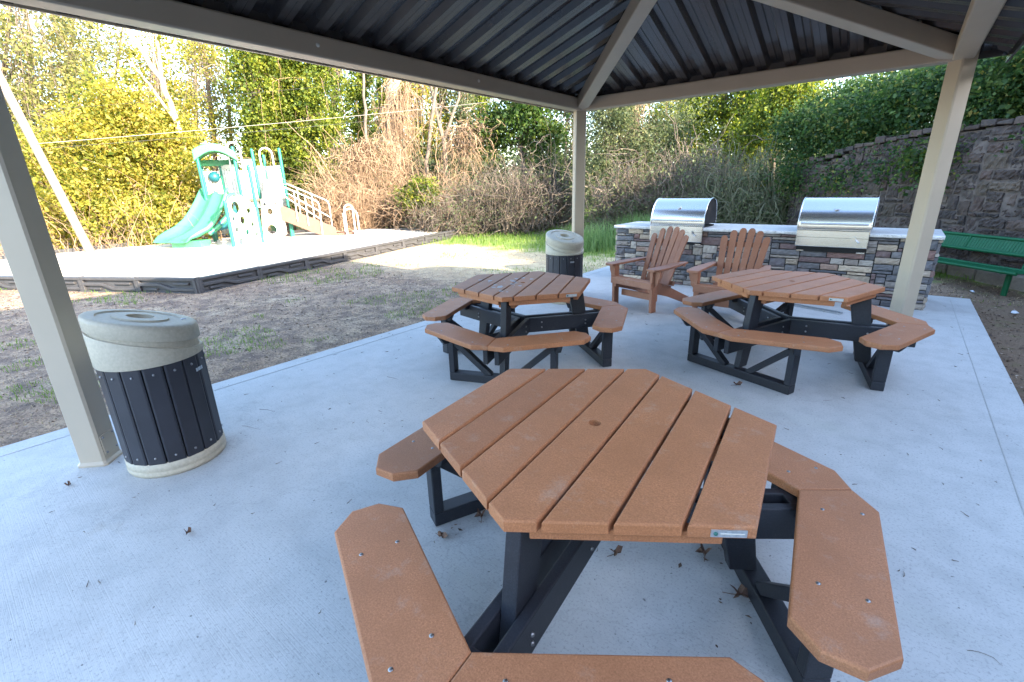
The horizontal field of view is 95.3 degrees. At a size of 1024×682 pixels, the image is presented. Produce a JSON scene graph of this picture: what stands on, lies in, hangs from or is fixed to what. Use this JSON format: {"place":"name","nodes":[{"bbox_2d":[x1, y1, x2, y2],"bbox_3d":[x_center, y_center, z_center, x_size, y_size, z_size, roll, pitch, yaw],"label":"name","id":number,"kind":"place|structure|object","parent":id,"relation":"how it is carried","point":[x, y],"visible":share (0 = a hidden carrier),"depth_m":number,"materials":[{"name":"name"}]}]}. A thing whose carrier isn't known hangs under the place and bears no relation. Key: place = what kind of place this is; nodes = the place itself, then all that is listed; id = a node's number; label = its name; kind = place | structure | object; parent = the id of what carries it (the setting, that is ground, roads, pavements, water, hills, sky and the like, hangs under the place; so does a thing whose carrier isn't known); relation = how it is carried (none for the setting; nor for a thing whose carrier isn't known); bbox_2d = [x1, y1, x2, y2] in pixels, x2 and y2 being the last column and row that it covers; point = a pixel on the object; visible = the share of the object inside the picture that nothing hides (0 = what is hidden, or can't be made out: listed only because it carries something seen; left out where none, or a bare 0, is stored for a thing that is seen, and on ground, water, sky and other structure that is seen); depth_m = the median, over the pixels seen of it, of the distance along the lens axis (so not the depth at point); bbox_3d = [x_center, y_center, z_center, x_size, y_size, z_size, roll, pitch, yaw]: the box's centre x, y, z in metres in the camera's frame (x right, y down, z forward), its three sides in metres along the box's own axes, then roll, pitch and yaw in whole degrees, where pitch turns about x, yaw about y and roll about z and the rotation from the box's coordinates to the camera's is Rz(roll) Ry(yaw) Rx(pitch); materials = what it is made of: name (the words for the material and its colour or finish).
{"place":"outdoors","nodes":[
{"label":"outdoors","id":0,"kind":"place"},
{"bbox_2d":[0,229,441,276],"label":"sand","id":1,"kind":"structure","parent":0,"point":[169,260],"depth_m":11.70,"materials":[{"name":"white sand"}]},
{"bbox_2d":[152,142,359,247],"bbox_3d":[-7.964,-4.476,14.815,3.123,3.455,5.976,13,23,37],"label":"play structure","id":2,"kind":"object","parent":1,"relation":"on","point":[207,206],"visible":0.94,"depth_m":14.52,"materials":[{"name":"green plastic"}]},
{"bbox_2d":[208,172,219,182],"bbox_3d":[-9.471,-5.212,14.855,0.340,0.340,0.340,13,23,37],"label":"bubble window","id":3,"kind":"structure","parent":2,"relation":"in","point":[214,177],"depth_m":14.75,"materials":[{"name":"teal plastic"}]},
{"bbox_2d":[0,5,929,191],"label":"sky","id":4,"kind":"structure","parent":0,"point":[1,6],"materials":[{"name":"white"}]},
{"bbox_2d":[0,208,1010,403],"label":"lawn grass","id":5,"kind":"structure","parent":0,"point":[498,236],"depth_m":9.17,"materials":[{"name":"green plant"}]},
{"bbox_2d":[0,266,1023,681],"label":"patio slab","id":6,"kind":"structure","parent":0,"point":[230,586],"depth_m":2.31,"materials":[{"name":"concrete"}]},
{"bbox_2d":[78,309,225,478],"bbox_3d":[-2.151,0.268,2.853,0.534,0.980,0.534,13,23,37],"label":"litter bin","id":7,"kind":"object","parent":6,"relation":"on","point":[151,369],"visible":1,"depth_m":2.68,"materials":[{"name":"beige plastic"}]},
{"bbox_2d":[0,0,1023,467],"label":"pavilion","id":8,"kind":"structure","parent":6,"relation":"on","point":[578,58],"depth_m":4.09,"materials":[{"name":"metal"}]},
{"bbox_2d":[0,268,1023,513],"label":"slab edge groove","id":9,"kind":"object","parent":6,"relation":"on","point":[596,272],"visible":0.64,"depth_m":3.33},
{"bbox_2d":[49,295,978,624],"bbox_3d":[1.270,0.092,4.671,5.184,0.004,8.306,13,23,37],"label":"slab debris","id":10,"kind":"object","parent":6,"relation":"on","point":[351,499],"visible":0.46,"depth_m":2.50,"materials":[{"name":"brown plant"}]},
{"bbox_2d":[422,271,627,382],"bbox_3d":[0.100,-0.184,4.427,1.876,0.739,1.946,4,19,17],"label":"picnic table","id":11,"kind":"object","parent":6,"relation":"on","point":[507,293],"visible":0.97,"depth_m":4.11,"materials":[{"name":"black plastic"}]},
{"bbox_2d":[546,230,583,303],"bbox_3d":[0.744,-1.062,6.642,0.534,0.988,0.534,13,23,37],"label":"litter bin","id":12,"kind":"object","parent":6,"relation":"on","point":[564,251],"visible":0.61,"depth_m":6.41,"materials":[{"name":"beige plastic"}]},
{"bbox_2d":[124,317,1006,647],"bbox_3d":[1.086,0.527,3.360,7.749,0.007,5.353,3,19,12],"label":"leaf","id":13,"kind":"object","parent":6,"relation":"on","point":[482,521],"visible":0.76,"depth_m":2.25,"materials":[{"name":"brown plant"}]},
{"bbox_2d":[334,369,903,681],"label":"picnic table","id":14,"kind":"object","parent":6,"relation":"on","point":[549,467],"visible":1,"depth_m":1.46,"materials":[{"name":"brown plastic"}]},
{"bbox_2d":[606,226,688,312],"bbox_3d":[1.910,-0.999,6.318,1.005,1.017,0.860,-14,22,-34],"label":"adirondack chair","id":15,"kind":"object","parent":6,"relation":"on","point":[653,284],"visible":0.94,"depth_m":6.30,"materials":[{"name":"brown wood"}]},
{"bbox_2d":[695,543,711,561],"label":"fallen leaf","id":16,"kind":"object","parent":6,"relation":"on","point":[701,549],"visible":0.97,"depth_m":2.10,"materials":[{"name":"brown plant"}]},
{"bbox_2d":[686,228,770,307],"bbox_3d":[2.758,-0.848,5.795,0.860,1.017,1.005,13,23,38],"label":"adirondack chair","id":17,"kind":"object","parent":6,"relation":"on","point":[694,272],"visible":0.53,"depth_m":5.87,"materials":[{"name":"brown wood"}]},
{"bbox_2d":[723,584,749,598],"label":"fallen leaf","id":18,"kind":"object","parent":6,"relation":"on","point":[742,590],"visible":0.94,"depth_m":1.88,"materials":[{"name":"brown plant"}]},
{"bbox_2d":[614,221,945,309],"bbox_3d":[3.737,-1.303,7.259,4.272,0.914,0.988,13,23,37],"label":"grill counter","id":19,"kind":"object","parent":6,"relation":"on","point":[878,262],"visible":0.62,"depth_m":6.51,"materials":[{"name":"stone"}]},
{"bbox_2d":[649,198,716,244],"bbox_3d":[2.761,-1.951,7.561,0.860,0.698,0.673,13,23,37],"label":"built in grill","id":20,"kind":"object","parent":19,"relation":"in","point":[692,217],"visible":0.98,"depth_m":7.33,"materials":[{"name":"metal"}]},
{"bbox_2d":[795,197,879,253],"bbox_3d":[4.381,-1.581,6.318,0.830,0.698,0.673,13,23,37],"label":"built in grill","id":21,"kind":"object","parent":19,"relation":"in","point":[840,225],"visible":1,"depth_m":6.13,"materials":[{"name":"metal"}]},
{"bbox_2d":[674,269,934,394],"bbox_3d":[2.451,-0.173,4.218,1.946,0.737,1.876,-12,21,-30],"label":"picnic table","id":22,"kind":"object","parent":6,"relation":"on","point":[748,294],"visible":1,"depth_m":3.91,"materials":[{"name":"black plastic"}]},
{"bbox_2d":[0,114,1023,446],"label":"ground","id":23,"kind":"structure","parent":0,"point":[292,348],"depth_m":6.76,"materials":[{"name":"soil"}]},
{"bbox_2d":[0,275,16,289],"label":"border timber","id":24,"kind":"object","parent":23,"relation":"on","point":[7,282],"visible":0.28,"depth_m":8.86,"materials":[{"name":"plastic"}]},
{"bbox_2d":[0,12,75,170],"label":"woodland tree","id":25,"kind":"object","parent":23,"relation":"on","point":[24,61],"visible":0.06,"depth_m":23.07,"materials":[{"name":"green plant"}]},
{"bbox_2d":[0,69,94,252],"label":"utility pole","id":26,"kind":"object","parent":23,"relation":"on","point":[37,150],"visible":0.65,"depth_m":12.10,"materials":[{"name":"white wood"}]},
{"bbox_2d":[28,80,381,110],"bbox_3d":[-7.598,-9.447,17.235,15.872,3.057,0.008,-19,25,-42],"label":"utility wire","id":27,"kind":"object","parent":26,"relation":"attached to","point":[189,98],"visible":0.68,"depth_m":14.90,"materials":[{"name":"grey metal"}]},
{"bbox_2d":[35,100,500,143],"bbox_3d":[-3.793,-8.707,17.368,21.097,3.176,0.016,-15,22,-34],"label":"utility wire","id":28,"kind":"object","parent":26,"relation":"attached to","point":[243,126],"visible":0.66,"depth_m":14.34,"materials":[{"name":"grey metal"}]},
{"bbox_2d":[42,106,499,148],"bbox_3d":[-3.848,-8.632,17.561,21.302,3.127,0.012,-14,22,-34],"label":"utility wire","id":29,"kind":"object","parent":26,"relation":"attached to","point":[246,132],"visible":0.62,"depth_m":14.64,"materials":[{"name":"grey metal"}]},
{"bbox_2d":[7,12,124,173],"bbox_3d":[-22.784,-12.104,24.204,6.016,12.134,5.411,4,19,15],"label":"woodland tree","id":30,"kind":"object","parent":23,"relation":"on","point":[50,26],"visible":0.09,"depth_m":23.28,"materials":[{"name":"yellow plant"}]},
{"bbox_2d":[63,276,82,291],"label":"border timber","id":31,"kind":"object","parent":23,"relation":"on","point":[73,283],"visible":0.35,"depth_m":8.57,"materials":[{"name":"plastic"}]},
{"bbox_2d":[0,5,150,202],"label":"tall tree","id":32,"kind":"object","parent":23,"relation":"on","point":[9,14],"visible":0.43,"depth_m":19.77,"materials":[{"name":"yellow plant"}]},
{"bbox_2d":[0,107,160,254],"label":"yellow bush","id":33,"kind":"object","parent":23,"relation":"on","point":[31,163],"visible":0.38,"depth_m":13.88,"materials":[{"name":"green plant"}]},
{"bbox_2d":[61,244,111,252],"bbox_3d":[-12.438,-2.599,13.704,0.124,0.352,1.292,6,20,22],"label":"border timber","id":34,"kind":"object","parent":23,"relation":"on","point":[81,248],"visible":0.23,"depth_m":13.50,"materials":[{"name":"plastic"}]},
{"bbox_2d":[18,14,183,218],"bbox_3d":[-20.118,-11.887,24.208,8.276,11.648,6.696,13,23,37],"label":"tall tree","id":35,"kind":"object","parent":23,"relation":"on","point":[110,44],"visible":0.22,"depth_m":22.62,"materials":[{"name":"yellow plant"}]},
{"bbox_2d":[78,276,138,291],"bbox_3d":[-7.279,-0.996,8.475,1.262,0.352,0.124,2,19,10],"label":"border timber","id":36,"kind":"object","parent":23,"relation":"on","point":[102,284],"visible":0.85,"depth_m":8.43,"materials":[{"name":"plastic"}]},
{"bbox_2d":[17,53,240,252],"bbox_3d":[-12.039,-5.778,14.774,6.251,6.000,7.001,-3,18,-4],"label":"yellow bush","id":37,"kind":"object","parent":23,"relation":"on","point":[169,187],"visible":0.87,"depth_m":14.44,"materials":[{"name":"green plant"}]},
{"bbox_2d":[95,23,190,170],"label":"bare tree","id":38,"kind":"object","parent":23,"relation":"on","point":[158,73],"visible":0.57,"depth_m":15.50,"materials":[{"name":"white plant"}]},
{"bbox_2d":[95,31,200,177],"bbox_3d":[-17.543,-10.469,22.918,4.588,9.748,6.173,-3,18,-4],"label":"woodland tree","id":39,"kind":"object","parent":23,"relation":"on","point":[138,62],"visible":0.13,"depth_m":22.28,"materials":[{"name":"yellow plant"}]},
{"bbox_2d":[134,276,197,293],"bbox_3d":[-6.080,-0.959,8.252,1.262,0.352,0.124,2,19,10],"label":"border timber","id":40,"kind":"object","parent":23,"relation":"on","point":[185,285],"visible":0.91,"depth_m":8.20,"materials":[{"name":"plastic"}]},
{"bbox_2d":[139,37,248,232],"bbox_3d":[-12.559,-8.754,19.541,4.085,8.446,4.885,13,23,37],"label":"mixed tree","id":41,"kind":"object","parent":23,"relation":"on","point":[201,50],"visible":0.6,"depth_m":18.90,"materials":[{"name":"yellow plant"}]},
{"bbox_2d":[157,37,230,190],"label":"woodland tree","id":42,"kind":"object","parent":23,"relation":"on","point":[181,94],"visible":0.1,"depth_m":22.70,"materials":[{"name":"green plant"}]},
{"bbox_2d":[193,57,247,223],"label":"mixed tree","id":43,"kind":"object","parent":23,"relation":"on","point":[229,110],"visible":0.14,"depth_m":20.58,"materials":[{"name":"green plant"}]},
{"bbox_2d":[194,267,260,293],"bbox_3d":[-5.235,-1.114,8.657,0.124,0.352,1.262,6,20,21],"label":"border timber","id":44,"kind":"object","parent":23,"relation":"on","point":[210,283],"visible":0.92,"depth_m":8.56,"materials":[{"name":"plastic"}]},
{"bbox_2d":[201,45,297,230],"bbox_3d":[-9.926,-7.991,18.173,3.601,7.922,3.112,-6,19,-12],"label":"ivy tree","id":45,"kind":"object","parent":23,"relation":"on","point":[258,110],"visible":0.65,"depth_m":17.49,"materials":[{"name":"green plant"}]},
{"bbox_2d":[245,58,311,229],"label":"ivy tree","id":46,"kind":"object","parent":23,"relation":"on","point":[282,131],"visible":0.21,"depth_m":18.43,"materials":[{"name":"green plant"}]},
{"bbox_2d":[255,258,307,278],"bbox_3d":[-4.777,-1.476,9.729,0.124,0.352,1.262,6,20,21],"label":"border timber","id":47,"kind":"object","parent":23,"relation":"on","point":[284,267],"visible":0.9,"depth_m":9.70,"materials":[{"name":"plastic"}]},
{"bbox_2d":[272,57,351,215],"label":"ivy tree","id":48,"kind":"object","parent":23,"relation":"on","point":[307,98],"visible":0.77,"depth_m":18.23,"materials":[{"name":"green plant"}]},
{"bbox_2d":[303,251,345,269],"bbox_3d":[-4.319,-1.841,10.799,0.124,0.352,1.262,6,20,21],"label":"border timber","id":49,"kind":"object","parent":23,"relation":"on","point":[322,260],"visible":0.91,"depth_m":10.77,"materials":[{"name":"plastic"}]},
{"bbox_2d":[236,156,415,234],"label":"vine thicket","id":50,"kind":"object","parent":23,"relation":"on","point":[323,208],"visible":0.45,"depth_m":17.26,"materials":[{"name":"brown plant"}]},
{"bbox_2d":[245,121,436,231],"bbox_3d":[-6.062,-5.883,18.426,8.999,4.670,9.298,13,23,37],"label":"vine thicket","id":51,"kind":"object","parent":23,"relation":"on","point":[366,221],"visible":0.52,"depth_m":17.46,"materials":[{"name":"brown plant"}]},
{"bbox_2d":[311,64,370,185],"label":"woodland tree","id":52,"kind":"object","parent":23,"relation":"on","point":[336,102],"visible":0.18,"depth_m":24.59,"materials":[{"name":"green plant"}]},
{"bbox_2d":[335,70,383,188],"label":"ivy tree","id":53,"kind":"object","parent":23,"relation":"on","point":[357,107],"visible":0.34,"depth_m":19.77,"materials":[{"name":"green plant"}]},
{"bbox_2d":[342,245,377,260],"bbox_3d":[-3.862,-2.206,11.870,0.124,0.352,1.262,6,20,21],"label":"border timber","id":54,"kind":"object","parent":23,"relation":"on","point":[360,252],"visible":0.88,"depth_m":11.85,"materials":[{"name":"plastic"}]},
{"bbox_2d":[310,73,414,210],"bbox_3d":[-5.811,-7.426,17.907,3.888,6.619,3.520,-6,19,-13],"label":"dead vine tree","id":55,"kind":"object","parent":23,"relation":"on","point":[364,145],"visible":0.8,"depth_m":17.66,"materials":[{"name":"beige plant"}]},
{"bbox_2d":[342,75,428,178],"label":"woodland tree","id":56,"kind":"object","parent":23,"relation":"on","point":[379,84],"visible":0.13,"depth_m":25.77,"materials":[{"name":"green plant"}]},
{"bbox_2d":[374,240,403,254],"bbox_3d":[-3.404,-2.571,12.940,0.124,0.352,1.262,6,20,21],"label":"border timber","id":57,"kind":"object","parent":23,"relation":"on","point":[386,247],"visible":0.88,"depth_m":12.91,"materials":[{"name":"plastic"}]},
{"bbox_2d":[361,76,439,227],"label":"dead vine tree","id":58,"kind":"object","parent":23,"relation":"on","point":[395,103],"visible":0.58,"depth_m":18.28,"materials":[{"name":"brown plant"}]},
{"bbox_2d":[291,114,516,227],"bbox_3d":[-5.247,-6.202,18.462,8.999,4.862,8.155,6,20,22],"label":"vine thicket","id":59,"kind":"object","parent":23,"relation":"on","point":[389,213],"visible":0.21,"depth_m":18.22,"materials":[{"name":"brown plant"}]},
{"bbox_2d":[370,82,448,178],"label":"woodland tree","id":60,"kind":"object","parent":23,"relation":"on","point":[421,93],"visible":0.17,"depth_m":25.52,"materials":[{"name":"green plant"}]},
{"bbox_2d":[383,173,442,219],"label":"leafy shrub","id":61,"kind":"object","parent":23,"relation":"on","point":[416,196],"visible":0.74,"depth_m":16.76,"materials":[{"name":"green plant"}]},
{"bbox_2d":[400,235,426,248],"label":"border timber","id":62,"kind":"object","parent":23,"relation":"on","point":[413,241],"visible":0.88,"depth_m":13.99,"materials":[{"name":"plastic"}]},
{"bbox_2d":[333,143,529,229],"bbox_3d":[-2.846,-5.773,18.143,7.696,4.193,8.190,-1,18,1],"label":"vine thicket","id":63,"kind":"object","parent":23,"relation":"on","point":[443,181],"visible":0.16,"depth_m":17.40,"materials":[{"name":"brown plant"}]},
{"bbox_2d":[14,78,851,224],"bbox_3d":[-5.668,-12.431,32.193,68.248,11.107,30.623,-1,18,0],"label":"distant wood","id":64,"kind":"object","parent":23,"relation":"on","point":[431,164],"visible":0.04,"depth_m":24.43,"materials":[{"name":"green plant"}]},
{"bbox_2d":[426,232,445,243],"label":"border timber","id":65,"kind":"object","parent":23,"relation":"on","point":[438,236],"visible":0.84,"depth_m":15.08,"materials":[{"name":"plastic"}]},
{"bbox_2d":[416,86,457,181],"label":"woodland tree","id":66,"kind":"object","parent":23,"relation":"on","point":[445,123],"visible":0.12,"depth_m":27.62,"materials":[{"name":"green plant"}]},
{"bbox_2d":[413,83,467,197],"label":"bare tree","id":67,"kind":"object","parent":23,"relation":"on","point":[439,124],"visible":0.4,"depth_m":21.63,"materials":[{"name":"brown plant"}]},
{"bbox_2d":[443,229,461,239],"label":"border timber","id":68,"kind":"object","parent":23,"relation":"on","point":[449,234],"visible":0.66,"depth_m":15.95,"materials":[{"name":"plastic"}]},
{"bbox_2d":[388,175,520,238],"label":"vine thicket","id":69,"kind":"object","parent":23,"relation":"on","point":[433,224],"visible":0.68,"depth_m":16.38,"materials":[{"name":"brown plant"}]},
{"bbox_2d":[393,87,517,188],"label":"dead vine tree","id":70,"kind":"object","parent":23,"relation":"on","point":[464,144],"visible":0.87,"depth_m":17.80,"materials":[{"name":"beige plant"}]},
{"bbox_2d":[436,90,484,193],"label":"ivy tree","id":71,"kind":"object","parent":23,"relation":"on","point":[462,101],"visible":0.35,"depth_m":23.42,"materials":[{"name":"green plant"}]},
{"bbox_2d":[395,146,543,235],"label":"vine thicket","id":72,"kind":"object","parent":23,"relation":"on","point":[478,195],"visible":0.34,"depth_m":16.77,"materials":[{"name":"brown plant"}]},
{"bbox_2d":[443,94,512,186],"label":"woodland tree","id":73,"kind":"object","parent":23,"relation":"on","point":[481,99],"visible":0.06,"depth_m":25.93,"materials":[{"name":"green plant"}]},
{"bbox_2d":[411,137,616,235],"bbox_3d":[1.643,-5.357,16.855,9.097,3.896,8.804,13,23,37],"label":"vine thicket","id":74,"kind":"object","parent":23,"relation":"on","point":[527,225],"visible":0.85,"depth_m":16.36,"materials":[{"name":"brown plant"}]},
{"bbox_2d":[11,268,1023,436],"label":"edge leaf litter","id":75,"kind":"object","parent":23,"relation":"on","point":[594,268],"visible":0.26,"depth_m":4.70,"materials":[{"name":"brown plant"}]},
{"bbox_2d":[463,97,572,204],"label":"broadleaf tree","id":76,"kind":"object","parent":23,"relation":"on","point":[530,122],"visible":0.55,"depth_m":17.50,"materials":[{"name":"green plant"}]},
{"bbox_2d":[446,119,625,232],"bbox_3d":[1.634,-5.724,17.011,6.627,4.112,7.145,13,23,37],"label":"vine thicket","id":77,"kind":"object","parent":23,"relation":"on","point":[564,210],"visible":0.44,"depth_m":16.88,"materials":[{"name":"brown plant"}]},
{"bbox_2d":[546,109,593,198],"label":"woodland tree","id":78,"kind":"object","parent":23,"relation":"on","point":[568,127],"visible":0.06,"depth_m":24.37,"materials":[{"name":"green plant"}]},
{"bbox_2d":[545,216,623,253],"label":"grass clump","id":79,"kind":"object","parent":23,"relation":"on","point":[593,240],"visible":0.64,"depth_m":11.93,"materials":[{"name":"green plant"}]},
{"bbox_2d":[533,133,702,231],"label":"vine thicket","id":80,"kind":"object","parent":23,"relation":"on","point":[598,212],"visible":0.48,"depth_m":13.64,"materials":[{"name":"brown plant"}]},
{"bbox_2d":[601,209,650,240],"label":"grass clump","id":81,"kind":"object","parent":23,"relation":"on","point":[636,218],"visible":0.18,"depth_m":12.82,"materials":[{"name":"green plant"}]},
{"bbox_2d":[590,102,666,180],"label":"woodland tree","id":82,"kind":"object","parent":23,"relation":"on","point":[645,123],"visible":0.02,"depth_m":23.42,"materials":[{"name":"green plant"}]},
{"bbox_2d":[558,97,715,211],"bbox_3d":[4.058,-6.310,15.467,5.086,4.965,3.386,1,18,7],"label":"brush tree","id":83,"kind":"object","parent":23,"relation":"on","point":[607,120],"visible":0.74,"depth_m":14.98,"materials":[{"name":"green plant"}]},
{"bbox_2d":[614,103,666,174],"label":"dead vine tree","id":84,"kind":"object","parent":23,"relation":"on","point":[637,118],"visible":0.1,"depth_m":16.26,"materials":[{"name":"brown plant"}]},
{"bbox_2d":[562,133,757,228],"bbox_3d":[4.598,-4.269,13.559,5.076,3.309,5.835,13,23,37],"label":"vine thicket","id":85,"kind":"object","parent":23,"relation":"on","point":[673,189],"visible":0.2,"depth_m":12.94,"materials":[{"name":"brown plant"}]},
{"bbox_2d":[650,96,721,177],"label":"woodland tree","id":86,"kind":"object","parent":23,"relation":"on","point":[678,137],"visible":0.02,"depth_m":22.43,"materials":[{"name":"green plant"}]},
{"bbox_2d":[632,104,782,197],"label":"vine thicket","id":87,"kind":"object","parent":23,"relation":"on","point":[681,160],"visible":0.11,"depth_m":13.81,"materials":[{"name":"brown plant"}]},
{"bbox_2d":[648,142,776,223],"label":"stalk thicket","id":88,"kind":"object","parent":23,"relation":"on","point":[717,193],"visible":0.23,"depth_m":12.34,"materials":[{"name":"brown plant"}]},
{"bbox_2d":[648,78,842,183],"bbox_3d":[8.016,-8.630,16.799,7.222,7.660,5.026,13,23,37],"label":"yellow crown tree","id":89,"kind":"object","parent":23,"relation":"on","point":[722,109],"visible":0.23,"depth_m":16.27,"materials":[{"name":"green plant"}]},
{"bbox_2d":[693,136,808,224],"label":"stalk thicket","id":90,"kind":"object","parent":23,"relation":"on","point":[767,213],"visible":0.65,"depth_m":11.59,"materials":[{"name":"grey plant"}]},
{"bbox_2d":[715,80,843,174],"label":"yellow crown tree","id":91,"kind":"object","parent":23,"relation":"on","point":[779,94],"visible":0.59,"depth_m":13.15,"materials":[{"name":"green plant"}]},
{"bbox_2d":[786,115,1023,274],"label":"retaining wall","id":92,"kind":"structure","parent":23,"relation":"on","point":[991,203],"depth_m":7.60,"materials":[{"name":"stone"}]},
{"bbox_2d":[749,68,933,205],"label":"ivy bank","id":93,"kind":"structure","parent":92,"relation":"on","point":[836,119],"depth_m":10.39,"materials":[{"name":"green plant"}]},
{"bbox_2d":[852,50,1023,197],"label":"ivy bank","id":94,"kind":"structure","parent":92,"relation":"on","point":[989,91],"depth_m":8.11,"materials":[{"name":"green plant"}]},
{"bbox_2d":[880,109,1006,193],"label":"ivy bank","id":95,"kind":"structure","parent":92,"relation":"on","point":[906,159],"depth_m":8.09,"materials":[{"name":"green plant"}]},
{"bbox_2d":[993,33,1023,161],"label":"ivy bank","id":96,"kind":"structure","parent":92,"relation":"on","point":[1020,72],"depth_m":6.88,"materials":[{"name":"green plant"}]},
{"bbox_2d":[935,257,954,272],"bbox_3d":[7.279,-1.274,7.969,0.272,0.308,0.397,-6,19,-13],"label":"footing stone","id":97,"kind":"object","parent":23,"relation":"on","point":[940,266],"visible":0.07,"depth_m":7.82,"materials":[{"name":"grey stone"}]},
{"bbox_2d":[946,265,976,278],"bbox_3d":[7.359,-1.096,7.576,0.278,0.308,0.411,-5,19,-12],"label":"footing stone","id":98,"kind":"object","parent":23,"relation":"on","point":[953,270],"visible":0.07,"depth_m":7.53,"materials":[{"name":"grey stone"}]},
{"bbox_2d":[937,231,1023,295],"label":"park bench","id":99,"kind":"object","parent":23,"relation":"on","point":[1006,246],"visible":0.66,"depth_m":6.96,"materials":[{"name":"green metal"}]},
{"bbox_2d":[975,270,1005,286],"bbox_3d":[7.436,-0.944,7.187,0.271,0.328,0.412,-5,19,-11],"label":"footing stone","id":100,"kind":"object","parent":23,"relation":"on","point":[993,278],"visible":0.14,"depth_m":7.13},
{"bbox_2d":[1009,275,1023,291],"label":"footing stone","id":101,"kind":"object","parent":23,"relation":"on","point":[1017,282],"visible":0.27,"depth_m":6.83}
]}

